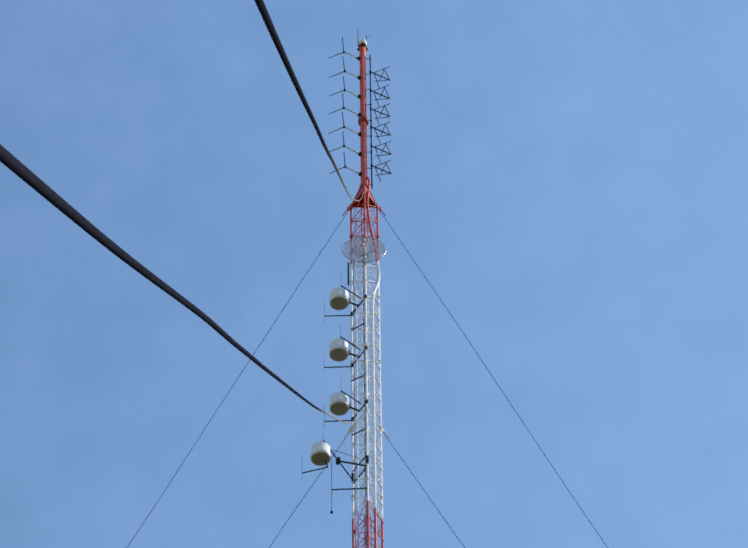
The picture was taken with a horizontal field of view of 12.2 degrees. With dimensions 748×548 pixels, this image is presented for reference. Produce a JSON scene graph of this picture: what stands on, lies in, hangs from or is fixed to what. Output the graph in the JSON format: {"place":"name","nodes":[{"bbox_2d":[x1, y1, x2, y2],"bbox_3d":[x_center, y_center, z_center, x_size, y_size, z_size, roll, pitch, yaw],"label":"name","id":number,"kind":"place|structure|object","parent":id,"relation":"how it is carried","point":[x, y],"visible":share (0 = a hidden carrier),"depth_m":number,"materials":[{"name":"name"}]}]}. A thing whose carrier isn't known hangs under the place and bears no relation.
{"place":"outdoors","nodes":[
{"label":"outdoors","id":0,"kind":"place"},
{"bbox_2d":[0,0,747,547],"label":"sky","id":1,"kind":"structure","parent":0,"point":[568,179],"materials":[{"name":"blue"}]},
{"bbox_3d":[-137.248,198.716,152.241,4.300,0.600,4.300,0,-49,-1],"label":"guy line anchor block","id":2,"kind":"object","parent":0,"visible":0},
{"bbox_2d":[269,432,349,547],"bbox_3d":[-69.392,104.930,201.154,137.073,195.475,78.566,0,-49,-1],"label":"guy wire","id":3,"kind":"object","parent":2,"relation":"attached to","point":[307,492],"visible":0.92,"depth_m":247.32,"materials":[{"name":"metal"}]},
{"label":"ground","id":4,"kind":"structure","parent":0,"visible":0},
{"bbox_2d":[349,192,383,547],"bbox_3d":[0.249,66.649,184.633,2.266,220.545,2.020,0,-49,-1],"label":"lattice mast","id":5,"kind":"object","parent":4,"relation":"on","point":[367,394],"visible":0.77,"depth_m":252.60,"materials":[{"name":"metal"}]},
{"bbox_2d":[0,144,366,423],"bbox_3d":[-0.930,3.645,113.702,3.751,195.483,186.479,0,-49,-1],"label":"cable","id":6,"kind":"object","parent":5,"relation":"attached to","point":[16,166],"visible":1,"depth_m":17.53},
{"bbox_2d":[127,210,348,546],"bbox_3d":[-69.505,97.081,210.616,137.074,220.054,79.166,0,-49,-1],"label":"guy wire","id":7,"kind":"object","parent":5,"relation":"attached to","point":[235,381],"visible":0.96,"depth_m":260.60,"materials":[{"name":"metal"}]},
{"bbox_2d":[254,0,364,200],"bbox_3d":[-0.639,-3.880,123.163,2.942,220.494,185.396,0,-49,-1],"label":"cable","id":8,"kind":"object","parent":5,"relation":"attached to","point":[263,11],"visible":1,"depth_m":24.64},
{"bbox_2d":[302,285,368,489],"bbox_3d":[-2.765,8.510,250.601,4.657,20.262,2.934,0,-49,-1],"label":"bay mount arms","id":9,"kind":"object","parent":5,"relation":"attached to","point":[338,461],"visible":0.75,"depth_m":249.59},
{"bbox_2d":[310,442,330,465],"bbox_3d":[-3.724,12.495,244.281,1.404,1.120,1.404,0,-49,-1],"label":"radome shell","id":10,"kind":"object","parent":9,"relation":"attached to","point":[317,447],"visible":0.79,"depth_m":243.88},
{"bbox_2d":[311,452,329,465],"bbox_3d":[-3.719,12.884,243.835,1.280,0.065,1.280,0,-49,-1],"label":"antenna radome face","id":11,"kind":"object","parent":10,"relation":"attached to","point":[320,458],"visible":0.98,"depth_m":243.78},
{"bbox_2d":[329,338,348,361],"bbox_3d":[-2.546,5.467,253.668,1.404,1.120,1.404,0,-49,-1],"label":"radome shell","id":12,"kind":"object","parent":9,"relation":"attached to","point":[338,343],"visible":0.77,"depth_m":253.27},
{"bbox_2d":[330,348,347,360],"bbox_3d":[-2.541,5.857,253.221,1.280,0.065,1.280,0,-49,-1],"label":"antenna radome face","id":13,"kind":"object","parent":12,"relation":"attached to","point":[338,354],"visible":1,"depth_m":253.17},
{"bbox_2d":[329,392,348,415],"bbox_3d":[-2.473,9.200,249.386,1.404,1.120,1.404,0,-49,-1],"label":"radome shell","id":14,"kind":"object","parent":9,"relation":"attached to","point":[339,397],"visible":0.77,"depth_m":248.97},
{"bbox_2d":[330,402,347,414],"bbox_3d":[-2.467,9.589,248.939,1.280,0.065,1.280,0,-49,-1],"label":"antenna radome face","id":15,"kind":"object","parent":14,"relation":"attached to","point":[338,408],"visible":1,"depth_m":248.89},
{"bbox_2d":[330,287,348,309],"bbox_3d":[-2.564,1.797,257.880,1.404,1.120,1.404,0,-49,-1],"label":"radome shell","id":16,"kind":"object","parent":9,"relation":"attached to","point":[338,292],"visible":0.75,"depth_m":257.46},
{"bbox_2d":[330,297,347,309],"bbox_3d":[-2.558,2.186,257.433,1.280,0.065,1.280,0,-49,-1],"label":"antenna radome face","id":17,"kind":"object","parent":16,"relation":"attached to","point":[338,303],"visible":1,"depth_m":257.39},
{"bbox_2d":[324,302,359,513],"bbox_3d":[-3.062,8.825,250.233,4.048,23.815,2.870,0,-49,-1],"label":"whip antennas","id":18,"kind":"object","parent":9,"relation":"attached to","point":[331,511],"visible":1,"depth_m":244.98,"materials":[{"name":"grey metal"}]},
{"bbox_2d":[347,261,355,547],"bbox_3d":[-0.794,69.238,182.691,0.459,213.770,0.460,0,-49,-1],"label":"feeder cable","id":19,"kind":"object","parent":5,"relation":"attached to","point":[354,388],"visible":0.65,"depth_m":258.04,"materials":[{"name":"metal"}]},
{"bbox_2d":[342,237,385,265],"bbox_3d":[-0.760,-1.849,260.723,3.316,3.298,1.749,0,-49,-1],"label":"grid dish frame","id":20,"kind":"object","parent":5,"relation":"attached to","point":[364,255],"visible":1,"depth_m":260.88,"materials":[{"name":"grey metal"}]},
{"bbox_2d":[343,238,384,261],"bbox_3d":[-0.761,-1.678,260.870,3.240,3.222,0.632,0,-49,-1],"label":"grid dish","id":21,"kind":"object","parent":20,"relation":"attached to","point":[351,257],"visible":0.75,"depth_m":261.40,"materials":[{"name":"grey metal"}]},
{"bbox_2d":[351,182,376,207],"bbox_3d":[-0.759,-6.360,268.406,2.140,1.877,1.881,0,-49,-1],"label":"mast head cap","id":22,"kind":"object","parent":5,"relation":"attached to","point":[361,202],"visible":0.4,"depth_m":268.46,"materials":[{"name":"paint"}]},
{"bbox_2d":[359,46,367,188],"bbox_3d":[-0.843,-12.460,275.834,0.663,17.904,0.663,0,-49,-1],"label":"antenna pole","id":23,"kind":"object","parent":22,"relation":"attached to","point":[363,125],"visible":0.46,"depth_m":275.55,"materials":[{"name":"red metal"}]},
{"bbox_2d":[328,37,361,176],"bbox_3d":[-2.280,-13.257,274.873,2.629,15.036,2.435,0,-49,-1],"label":"dipole arms","id":24,"kind":"object","parent":23,"relation":"attached to","point":[359,97],"visible":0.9,"depth_m":275.16},
{"bbox_2d":[345,52,358,173],"bbox_3d":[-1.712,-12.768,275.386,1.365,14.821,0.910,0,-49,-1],"label":"antenna mounting arms","id":25,"kind":"object","parent":23,"relation":"attached to","point":[352,112],"visible":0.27,"depth_m":275.37},
{"bbox_2d":[357,35,367,50],"bbox_3d":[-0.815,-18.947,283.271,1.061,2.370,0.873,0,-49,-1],"label":"beacon bracket and rods","id":26,"kind":"object","parent":23,"relation":"attached to","point":[362,44],"visible":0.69,"depth_m":282.46,"materials":[{"name":"metal"}]},
{"bbox_2d":[358,115,368,125],"bbox_3d":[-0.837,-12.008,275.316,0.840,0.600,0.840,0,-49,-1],"label":"pole flange","id":27,"kind":"object","parent":23,"relation":"attached to","point":[363,118],"visible":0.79,"depth_m":275.05,"materials":[{"name":"red metal"}]},
{"bbox_2d":[366,55,391,188],"bbox_3d":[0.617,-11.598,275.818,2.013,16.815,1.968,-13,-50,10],"label":"antenna array","id":28,"kind":"object","parent":23,"relation":"attached to","point":[370,120],"visible":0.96,"depth_m":275.39,"materials":[{"name":"metal"}]},
{"bbox_2d":[362,241,366,547],"bbox_3d":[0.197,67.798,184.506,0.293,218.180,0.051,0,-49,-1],"label":"cable bundle","id":29,"kind":"object","parent":5,"relation":"attached to","point":[364,397],"visible":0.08,"depth_m":252.72,"materials":[{"name":"rubber"}]},
{"bbox_2d":[342,185,389,438],"bbox_3d":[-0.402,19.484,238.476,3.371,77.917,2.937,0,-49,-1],"label":"guy wire brackets","id":30,"kind":"object","parent":5,"relation":"attached to","point":[352,428],"visible":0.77,"depth_m":249.92,"materials":[{"name":"paint"}]},
{"bbox_2d":[355,218,383,547],"bbox_3d":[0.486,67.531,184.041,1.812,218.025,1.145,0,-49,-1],"label":"cable ladder","id":31,"kind":"object","parent":5,"relation":"attached to","point":[372,294],"visible":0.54,"depth_m":250.42,"materials":[{"name":"metal"}]},
{"bbox_2d":[365,176,379,547],"bbox_3d":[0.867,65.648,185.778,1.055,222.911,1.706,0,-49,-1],"label":"coaxial feed line","id":32,"kind":"object","parent":5,"relation":"attached to","point":[373,387],"visible":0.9,"depth_m":252.43,"materials":[{"name":"paint"}]},
{"bbox_2d":[383,432,464,547],"bbox_3d":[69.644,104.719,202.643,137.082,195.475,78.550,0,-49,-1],"label":"guy wire","id":33,"kind":"object","parent":5,"relation":"attached to","point":[423,489],"visible":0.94,"depth_m":247.57,"materials":[{"name":"metal"}]},
{"bbox_2d":[379,210,607,547],"bbox_3d":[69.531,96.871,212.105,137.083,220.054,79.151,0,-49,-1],"label":"guy wire","id":34,"kind":"object","parent":5,"relation":"attached to","point":[494,379],"visible":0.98,"depth_m":260.96,"materials":[{"name":"metal"}]}
]}

